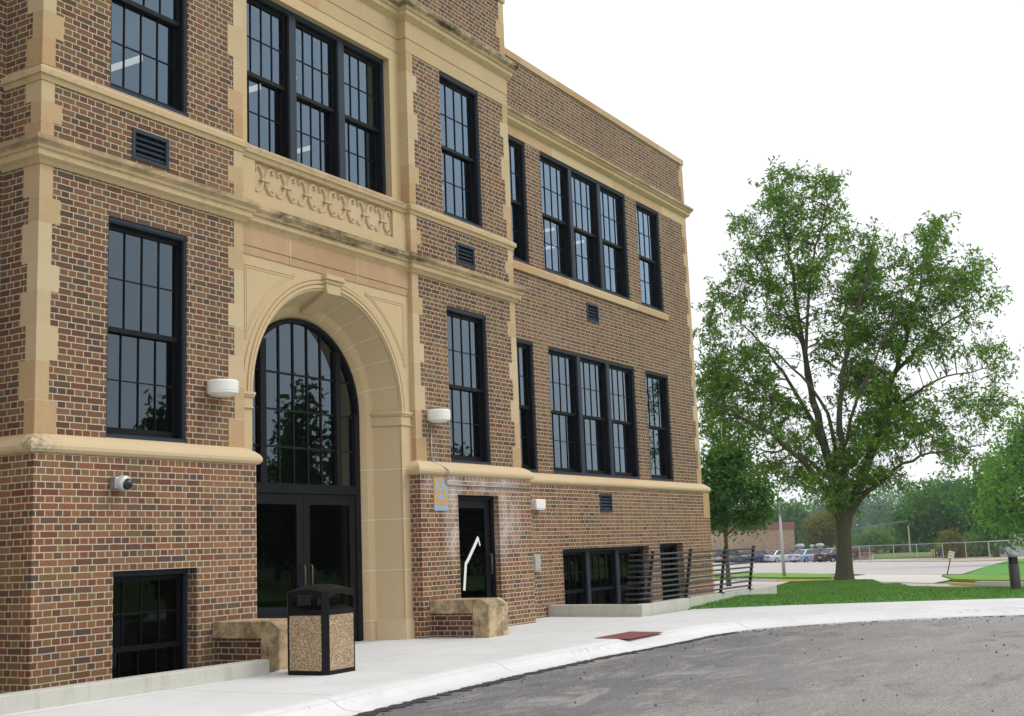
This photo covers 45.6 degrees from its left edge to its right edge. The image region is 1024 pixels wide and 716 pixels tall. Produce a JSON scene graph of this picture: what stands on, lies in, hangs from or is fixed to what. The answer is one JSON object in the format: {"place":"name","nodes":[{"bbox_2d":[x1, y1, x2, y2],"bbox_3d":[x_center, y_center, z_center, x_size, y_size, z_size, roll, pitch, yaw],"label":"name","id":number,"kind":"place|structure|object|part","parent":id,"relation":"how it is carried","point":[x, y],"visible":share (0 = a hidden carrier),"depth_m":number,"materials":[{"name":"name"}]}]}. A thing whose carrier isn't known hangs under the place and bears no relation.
{"place":"outdoors","nodes":[
{"label":"outdoors","id":0,"kind":"place"},
{"bbox_2d":[0,598,1023,715],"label":"pavement","id":1,"kind":"structure","parent":0,"point":[382,662],"depth_m":14.20,"materials":[{"name":"concrete"}]},
{"bbox_2d":[213,618,287,672],"bbox_3d":[-2.835,3.280,13.779,1.003,0.627,0.524,-7,-10,30],"label":"entrance cheek","id":2,"kind":"object","parent":1,"relation":"on","point":[239,640],"visible":0.53,"depth_m":13.56,"materials":[{"name":"beige stone"}]},
{"bbox_2d":[287,584,354,675],"bbox_3d":[-2.022,2.859,12.905,0.560,0.923,0.560,-7,-10,30],"label":"trash bin","id":3,"kind":"object","parent":1,"relation":"on","point":[321,635],"visible":1,"depth_m":12.69,"materials":[{"name":"beige stone"}]},
{"bbox_2d":[430,597,508,637],"bbox_3d":[-0.613,3.768,17.451,1.003,0.627,0.524,-7,-10,30],"label":"entrance cheek","id":4,"kind":"object","parent":1,"relation":"on","point":[472,617],"visible":0.76,"depth_m":17.25,"materials":[{"name":"beige stone"}]},
{"bbox_2d":[596,631,662,638],"bbox_3d":[1.584,3.721,16.369,0.540,0.012,1.170,-7,-10,30],"label":"warning mat","id":5,"kind":"object","parent":1,"relation":"on","point":[629,635],"visible":1,"depth_m":16.28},
{"bbox_2d":[369,616,1023,715],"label":"asphalt","id":6,"kind":"structure","parent":0,"point":[763,666],"depth_m":11.67,"materials":[{"name":"grey asphalt"}]},
{"bbox_2d":[353,615,1021,715],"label":"tar seam","id":7,"kind":"object","parent":6,"relation":"on","point":[403,704],"visible":1,"depth_m":12.60,"materials":[{"name":"black asphalt"}]},
{"bbox_2d":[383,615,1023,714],"bbox_3d":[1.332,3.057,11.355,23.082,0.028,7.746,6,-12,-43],"label":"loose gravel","id":8,"kind":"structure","parent":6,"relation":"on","point":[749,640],"depth_m":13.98,"materials":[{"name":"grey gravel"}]},
{"bbox_2d":[503,0,1023,525],"label":"sky","id":9,"kind":"structure","parent":0,"point":[922,101],"materials":[{"name":"white"}]},
{"bbox_2d":[690,579,1023,608],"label":"lawn","id":10,"kind":"structure","parent":0,"point":[857,598],"depth_m":22.60,"materials":[{"name":"green plant"}]},
{"bbox_2d":[691,154,1023,579],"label":"tree","id":11,"kind":"object","parent":10,"relation":"on","point":[838,496],"visible":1,"depth_m":36.64,"materials":[{"name":"green plant"}]},
{"bbox_2d":[1007,552,1020,589],"bbox_3d":[9.627,4.133,23.341,0.200,0.812,0.200,-7,-10,30],"label":"bollard light","id":12,"kind":"object","parent":10,"relation":"on","point":[1014,574],"visible":0.91,"depth_m":23.28,"materials":[{"name":"paint"}]},
{"bbox_2d":[714,580,1004,605],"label":"street","id":13,"kind":"structure","parent":0,"point":[759,583],"depth_m":42.60,"materials":[{"name":"grey concrete"}]},
{"bbox_2d":[778,579,815,580],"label":"kerb","id":14,"kind":"structure","parent":13,"relation":"on","point":[794,579],"depth_m":49.80,"materials":[{"name":"yellow paint"}]},
{"bbox_2d":[949,582,974,585],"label":"kerb","id":15,"kind":"structure","parent":13,"relation":"on","point":[959,583],"depth_m":35.35,"materials":[{"name":"yellow paint"}]},
{"bbox_2d":[975,581,1023,586],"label":"kerb","id":16,"kind":"structure","parent":13,"relation":"on","point":[992,583],"depth_m":33.27,"materials":[{"name":"concrete"}]},
{"bbox_2d":[860,552,873,559],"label":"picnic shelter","id":17,"kind":"object","parent":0,"point":[865,556],"visible":0.91,"depth_m":129.41,"materials":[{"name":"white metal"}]},
{"bbox_2d":[738,544,1003,601],"bbox_3d":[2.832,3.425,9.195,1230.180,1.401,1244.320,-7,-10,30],"label":"ground","id":18,"kind":"structure","parent":0,"point":[887,555],"depth_m":141.52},
{"bbox_2d":[0,659,269,714],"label":"wall","id":19,"kind":"structure","parent":18,"relation":"on","point":[33,699],"depth_m":11.33,"materials":[{"name":"concrete"}]},
{"bbox_2d":[0,0,714,693],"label":"school building","id":20,"kind":"structure","parent":18,"relation":"on","point":[346,244],"depth_m":16.96,"materials":[{"name":"brick"}]},
{"bbox_2d":[109,475,132,490],"bbox_3d":[-4.105,1.320,12.851,0.204,0.176,0.193,-7,-10,30],"label":"security camera","id":21,"kind":"object","parent":20,"relation":"attached to","point":[122,483],"visible":1,"depth_m":12.80,"materials":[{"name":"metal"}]},
{"bbox_2d":[106,216,185,442],"bbox_3d":[-4.405,-0.249,13.875,0.728,2.462,1.178,-7,-10,30],"label":"window","id":22,"kind":"structure","parent":20,"relation":"in","point":[146,374],"depth_m":13.82,"materials":[{"name":"glass"}]},
{"bbox_2d":[110,0,186,116],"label":"window","id":23,"kind":"structure","parent":20,"relation":"in","point":[148,60],"depth_m":14.42,"materials":[{"name":"glass"}]},
{"bbox_2d":[112,568,187,678],"bbox_3d":[-4.257,3.165,13.367,0.728,1.652,1.198,-7,-10,30],"label":"window","id":24,"kind":"structure","parent":20,"relation":"in","point":[149,634],"depth_m":13.39,"materials":[{"name":"black glass"}]},
{"bbox_2d":[207,379,238,397],"bbox_3d":[-3.421,0.366,14.415,0.370,0.198,0.370,-7,-10,30],"label":"wall lamp","id":25,"kind":"object","parent":20,"relation":"attached to","point":[222,388],"visible":1,"depth_m":14.27,"materials":[{"name":"white plastic"}]},
{"bbox_2d":[246,0,293,160],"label":"window","id":26,"kind":"structure","parent":20,"relation":"in","point":[270,123],"depth_m":16.57,"materials":[{"name":"glass"}]},
{"bbox_2d":[256,493,305,617],"bbox_3d":[-3.070,2.789,15.884,0.147,2.045,1.126,-7,-10,30],"label":"door","id":27,"kind":"structure","parent":20,"relation":"in","point":[281,569],"depth_m":16.02,"materials":[{"name":"black glass"}]},
{"bbox_2d":[292,13,342,178],"bbox_3d":[-2.962,-3.619,17.361,0.538,2.242,1.068,-7,-10,30],"label":"window","id":28,"kind":"structure","parent":20,"relation":"in","point":[317,94],"depth_m":17.40,"materials":[{"name":"glass"}]},
{"bbox_2d":[303,494,357,640],"bbox_3d":[-2.486,2.917,16.848,0.147,2.045,1.126,-7,-10,30],"label":"door","id":29,"kind":"structure","parent":20,"relation":"in","point":[329,535],"depth_m":16.95,"materials":[{"name":"black glass"}]},
{"bbox_2d":[341,38,385,194],"bbox_3d":[-2.424,-3.501,18.249,0.538,2.242,1.038,-7,-10,30],"label":"window","id":30,"kind":"structure","parent":20,"relation":"in","point":[362,83],"depth_m":18.30,"materials":[{"name":"clear glass"}]},
{"bbox_2d":[427,409,450,422],"bbox_3d":[-1.101,0.875,18.248,0.360,0.198,0.360,-7,-10,30],"label":"wall lamp","id":31,"kind":"object","parent":20,"relation":"attached to","point":[438,415],"visible":1,"depth_m":18.11,"materials":[{"name":"white plastic"}]},
{"bbox_2d":[433,477,448,510],"bbox_3d":[-1.054,2.017,18.074,0.014,0.490,0.370,-7,-10,30],"label":"shelter sign","id":32,"kind":"object","parent":20,"relation":"attached to","point":[440,489],"visible":1,"depth_m":18.06,"materials":[{"name":"yellow metal"}]},
{"bbox_2d":[439,71,481,228],"bbox_3d":[-1.150,-3.342,20.104,0.728,2.402,1.178,-7,-10,30],"label":"window","id":33,"kind":"structure","parent":20,"relation":"in","point":[458,102],"depth_m":20.13,"materials":[{"name":"clear glass"}]},
{"bbox_2d":[446,306,490,464],"bbox_3d":[-0.998,0.499,19.502,0.728,2.462,1.178,-7,-10,30],"label":"window","id":34,"kind":"structure","parent":20,"relation":"in","point":[466,334],"depth_m":19.52,"materials":[{"name":"black glass"}]},
{"bbox_2d":[458,499,492,597],"bbox_3d":[-0.582,3.186,18.869,0.128,1.972,1.020,-7,-10,30],"label":"door","id":35,"kind":"structure","parent":20,"relation":"in","point":[476,559],"depth_m":19.00,"materials":[{"name":"glass"}]},
{"bbox_2d":[430,423,533,488],"bbox_3d":[-0.401,1.589,19.324,0.188,0.930,2.852,-7,-10,30],"label":"conduit","id":36,"kind":"object","parent":20,"relation":"attached to","point":[467,485],"visible":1,"depth_m":18.43,"materials":[{"name":"metal"}]},
{"bbox_2d":[508,135,528,263],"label":"window","id":37,"kind":"structure","parent":20,"relation":"in","point":[517,192],"depth_m":22.81,"materials":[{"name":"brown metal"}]},
{"bbox_2d":[516,338,537,471],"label":"window","id":38,"kind":"structure","parent":20,"relation":"in","point":[525,382],"depth_m":22.22,"materials":[{"name":"black glass"}]},
{"bbox_2d":[533,554,540,571],"bbox_3d":[0.423,3.591,21.342,0.085,0.300,0.220,-7,-10,30],"label":"electrical box","id":39,"kind":"object","parent":20,"relation":"attached to","point":[537,561],"visible":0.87,"depth_m":21.29,"materials":[{"name":"grey metal"}]},
{"bbox_2d":[531,499,545,509],"bbox_3d":[0.465,2.600,21.590,0.130,0.190,0.340,-7,-10,30],"label":"wall pack light","id":40,"kind":"object","parent":20,"relation":"attached to","point":[538,504],"visible":0.92,"depth_m":21.48,"materials":[{"name":"white plastic"}]},
{"bbox_2d":[540,152,574,280],"bbox_3d":[0.730,-2.744,23.998,0.378,2.382,1.268,-7,-10,30],"label":"window","id":41,"kind":"structure","parent":20,"relation":"in","point":[555,175],"depth_m":24.15,"materials":[{"name":"glass"}]},
{"bbox_2d":[548,346,584,475],"bbox_3d":[0.880,1.051,23.403,0.378,2.412,1.268,-7,-10,30],"label":"window","id":42,"kind":"structure","parent":20,"relation":"in","point":[567,443],"depth_m":23.55,"materials":[{"name":"grey glass"}]},
{"bbox_2d":[563,548,589,603],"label":"window","id":43,"kind":"structure","parent":20,"relation":"in","point":[575,561],"depth_m":23.14,"materials":[{"name":"black glass"}]},
{"bbox_2d":[569,167,603,290],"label":"window","id":44,"kind":"structure","parent":20,"relation":"in","point":[587,250],"depth_m":25.22,"materials":[{"name":"clear glass"}]},
{"bbox_2d":[578,354,613,476],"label":"window","id":45,"kind":"structure","parent":20,"relation":"in","point":[593,372],"depth_m":24.62,"materials":[{"name":"grey glass"}]},
{"bbox_2d":[588,547,619,603],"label":"window","id":46,"kind":"structure","parent":20,"relation":"in","point":[602,562],"depth_m":24.12,"materials":[{"name":"black glass"}]},
{"bbox_2d":[598,182,629,299],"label":"window","id":47,"kind":"structure","parent":20,"relation":"in","point":[611,202],"depth_m":26.30,"materials":[{"name":"clear glass"}]},
{"bbox_2d":[607,361,639,478],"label":"window","id":48,"kind":"structure","parent":20,"relation":"in","point":[620,377],"depth_m":25.70,"materials":[{"name":"glass"}]},
{"bbox_2d":[617,546,645,603],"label":"window","id":49,"kind":"structure","parent":20,"relation":"in","point":[623,557],"depth_m":25.11,"materials":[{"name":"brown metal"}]},
{"bbox_2d":[636,201,663,311],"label":"window","id":50,"kind":"structure","parent":20,"relation":"in","point":[647,218],"depth_m":27.86,"materials":[{"name":"glass"}]},
{"bbox_2d":[645,370,673,480],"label":"window","id":51,"kind":"structure","parent":20,"relation":"in","point":[656,383],"depth_m":27.27,"materials":[{"name":"grey glass"}]},
{"bbox_2d":[660,543,679,599],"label":"window","id":52,"kind":"structure","parent":20,"relation":"in","point":[664,547],"depth_m":26.87,"materials":[{"name":"black glass"}]},
{"bbox_2d":[239,606,1023,715],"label":"kerb","id":53,"kind":"structure","parent":18,"relation":"on","point":[354,702],"depth_m":13.98,"materials":[{"name":"concrete"}]},
{"bbox_2d":[548,585,776,616],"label":"wall","id":54,"kind":"structure","parent":18,"relation":"on","point":[629,610],"depth_m":21.33,"materials":[{"name":"concrete"}]},
{"bbox_2d":[625,546,755,602],"bbox_3d":[3.494,4.064,23.062,0.489,0.900,5.328,-7,-10,30],"label":"pipe railing","id":55,"kind":"object","parent":54,"relation":"on","point":[688,572],"visible":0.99,"depth_m":22.36,"materials":[{"name":"metal"}]},
{"bbox_2d":[699,431,782,585],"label":"young tree","id":56,"kind":"object","parent":18,"relation":"on","point":[727,485],"visible":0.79,"depth_m":45.51,"materials":[{"name":"green plant"}]},
{"bbox_2d":[714,578,777,580],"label":"kerb","id":57,"kind":"structure","parent":18,"relation":"on","point":[753,579],"depth_m":53.40,"materials":[{"name":"grey concrete"}]},
{"bbox_2d":[711,522,794,562],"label":"brick annex","id":58,"kind":"object","parent":18,"relation":"on","point":[770,540],"visible":0.26,"depth_m":144.52,"materials":[{"name":"red brick"}]},
{"bbox_2d":[714,573,834,578],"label":"verge","id":59,"kind":"structure","parent":18,"relation":"on","point":[790,576],"depth_m":60.66,"materials":[{"name":"green plant"}]},
{"bbox_2d":[773,423,795,575],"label":"lamp post","id":60,"kind":"object","parent":59,"relation":"on","point":[782,548],"visible":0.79,"depth_m":56.95,"materials":[{"name":"metal"}]},
{"bbox_2d":[764,491,795,522],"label":"background tree","id":61,"kind":"object","parent":18,"relation":"on","point":[776,519],"visible":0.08,"depth_m":230.48,"materials":[{"name":"green plant"}]},
{"bbox_2d":[773,495,814,548],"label":"background tree","id":62,"kind":"object","parent":18,"relation":"on","point":[797,515],"visible":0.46,"depth_m":225.13,"materials":[{"name":"green plant"}]},
{"bbox_2d":[738,547,874,561],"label":"parked cars","id":63,"kind":"object","parent":18,"relation":"on","point":[855,550],"visible":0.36,"depth_m":139.59,"materials":[{"name":"metal"}]},
{"bbox_2d":[795,544,804,549],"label":"roof hood","id":64,"kind":"object","parent":63,"relation":"on","point":[799,546],"visible":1,"depth_m":142.10,"materials":[{"name":"silver metal"}]},
{"bbox_2d":[815,543,823,548],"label":"roof hood","id":65,"kind":"object","parent":63,"relation":"on","point":[819,545],"visible":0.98,"depth_m":141.60,"materials":[{"name":"silver metal"}]},
{"bbox_2d":[802,491,833,538],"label":"background tree","id":66,"kind":"object","parent":18,"relation":"on","point":[820,505],"visible":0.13,"depth_m":315.30,"materials":[{"name":"green plant"}]},
{"bbox_2d":[798,504,855,548],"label":"turning tree","id":67,"kind":"object","parent":18,"relation":"on","point":[819,529],"visible":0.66,"depth_m":157.05,"materials":[{"name":"green plant"}]},
{"bbox_2d":[834,531,860,547],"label":"shrub","id":68,"kind":"object","parent":18,"relation":"on","point":[853,540],"visible":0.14,"depth_m":189.23,"materials":[{"name":"green plant"}]},
{"bbox_2d":[713,561,1004,574],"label":"parking lot","id":69,"kind":"structure","parent":18,"relation":"on","point":[866,568],"depth_m":85.61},
{"bbox_2d":[713,550,738,562],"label":"parked car","id":70,"kind":"object","parent":69,"relation":"on","point":[721,552],"visible":0.28,"depth_m":142.80,"materials":[{"name":"grey paint"}]},
{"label":"windows","id":71,"kind":"part","parent":70,"relation":"part of","materials":[{"name":"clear glass"}]},
{"bbox_2d":[735,550,773,562],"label":"parked car","id":72,"kind":"object","parent":69,"relation":"on","point":[759,556],"visible":0.53,"depth_m":133.23,"materials":[{"name":"blue paint"}]},
{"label":"windows","id":73,"kind":"part","parent":72,"relation":"part of","materials":[{"name":"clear glass"}]},
{"bbox_2d":[763,550,791,562],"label":"parked car","id":74,"kind":"object","parent":69,"relation":"on","point":[774,556],"visible":0.56,"depth_m":133.61,"materials":[{"name":"grey paint"}]},
{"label":"windows","id":75,"kind":"part","parent":74,"relation":"part of","materials":[{"name":"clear glass"}]},
{"bbox_2d":[788,549,826,561],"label":"parked car","id":76,"kind":"object","parent":69,"relation":"on","point":[805,555],"visible":0.68,"depth_m":129.67,"materials":[{"name":"blue paint"}]},
{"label":"windows","id":77,"kind":"part","parent":76,"relation":"part of","materials":[{"name":"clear glass"}]},
{"bbox_2d":[814,548,856,561],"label":"parked car","id":78,"kind":"object","parent":69,"relation":"on","point":[826,554],"visible":0.55,"depth_m":126.56,"materials":[{"name":"black paint"}]},
{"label":"windows","id":79,"kind":"part","parent":78,"relation":"part of","materials":[{"name":"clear glass"}]},
{"bbox_2d":[852,540,1023,561],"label":"chain link fence","id":80,"kind":"object","parent":69,"relation":"on","point":[942,548],"visible":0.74,"depth_m":114.58,"materials":[{"name":"metal"}]},
{"bbox_2d":[849,484,885,537],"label":"background tree","id":81,"kind":"object","parent":18,"relation":"on","point":[866,501],"visible":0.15,"depth_m":322.57,"materials":[{"name":"green plant"}]},
{"bbox_2d":[852,525,900,553],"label":"shrub","id":82,"kind":"object","parent":18,"relation":"on","point":[880,536],"visible":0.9,"depth_m":178.99,"materials":[{"name":"green plant"}]},
{"bbox_2d":[859,483,903,532],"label":"background tree","id":83,"kind":"object","parent":18,"relation":"on","point":[877,508],"visible":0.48,"depth_m":311.91,"materials":[{"name":"green plant"}]},
{"bbox_2d":[831,575,950,582],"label":"driveway apron","id":84,"kind":"object","parent":18,"relation":"on","point":[913,578],"visible":0.86,"depth_m":47.18,"materials":[{"name":"concrete"}]},
{"bbox_2d":[885,526,913,552],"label":"shrub","id":85,"kind":"object","parent":18,"relation":"on","point":[898,549],"visible":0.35,"depth_m":182.04,"materials":[{"name":"green plant"}]},
{"bbox_2d":[785,495,1023,544],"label":"wood","id":86,"kind":"object","parent":18,"relation":"on","point":[860,522],"depth_m":398.30,"materials":[{"name":"green plant"}]},
{"bbox_2d":[888,475,924,537],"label":"background tree","id":87,"kind":"object","parent":18,"relation":"on","point":[900,498],"visible":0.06,"depth_m":329.74,"materials":[{"name":"green plant"}]},
{"bbox_2d":[907,525,911,556],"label":"utility pole","id":88,"kind":"object","parent":18,"relation":"on","point":[909,541],"visible":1,"depth_m":129.71,"materials":[{"name":"grey wood"}]},
{"bbox_2d":[901,536,940,551],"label":"shrub","id":89,"kind":"object","parent":18,"relation":"on","point":[929,548],"visible":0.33,"depth_m":176.47,"materials":[{"name":"green plant"}]},
{"bbox_2d":[880,471,983,551],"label":"spreading tree","id":90,"kind":"object","parent":18,"relation":"on","point":[925,514],"visible":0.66,"depth_m":138.71,"materials":[{"name":"green plant"}]},
{"bbox_2d":[935,549,945,557],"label":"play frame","id":91,"kind":"object","parent":18,"relation":"on","point":[938,554],"visible":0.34,"depth_m":130.49,"materials":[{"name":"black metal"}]},
{"bbox_2d":[962,527,1003,556],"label":"shrub","id":92,"kind":"object","parent":18,"relation":"on","point":[984,551],"visible":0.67,"depth_m":123.26,"materials":[{"name":"green plant"}]},
{"bbox_2d":[942,575,1023,581],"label":"verge","id":93,"kind":"structure","parent":18,"relation":"on","point":[964,578],"depth_m":40.84,"materials":[{"name":"green plant"}]},
{"bbox_2d":[947,551,954,574],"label":"entry sign","id":94,"kind":"object","parent":93,"relation":"on","point":[951,554],"visible":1,"depth_m":46.07,"materials":[{"name":"white metal"}]},
{"bbox_2d":[947,450,1023,556],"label":"round bush tree","id":95,"kind":"object","parent":18,"relation":"on","point":[972,492],"visible":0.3,"depth_m":117.78,"materials":[{"name":"green plant"}]},
{"bbox_2d":[965,391,1023,549],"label":"roadside tree","id":96,"kind":"object","parent":18,"relation":"on","point":[1010,511],"visible":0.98,"depth_m":80.56,"materials":[{"name":"green plant"}]},
{"bbox_2d":[983,531,1023,555],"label":"white house","id":97,"kind":"structure","parent":18,"relation":"on","point":[1007,548],"depth_m":128.23,"materials":[{"name":"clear paint"}]},
{"bbox_2d":[853,556,1023,561],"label":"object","id":98,"kind":"structure","parent":0,"point":[975,559],"depth_m":114.62,"materials":[{"name":"grey concrete"}]},
{"bbox_2d":[932,524,974,557],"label":"turning shrub","id":99,"kind":"object","parent":98,"relation":"on","point":[949,538],"visible":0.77,"depth_m":120.32,"materials":[{"name":"green plant"}]},
{"bbox_2d":[965,559,1023,574],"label":"bank","id":100,"kind":"structure","parent":0,"point":[1001,568],"depth_m":56.07,"materials":[{"name":"green plant"}]}
]}

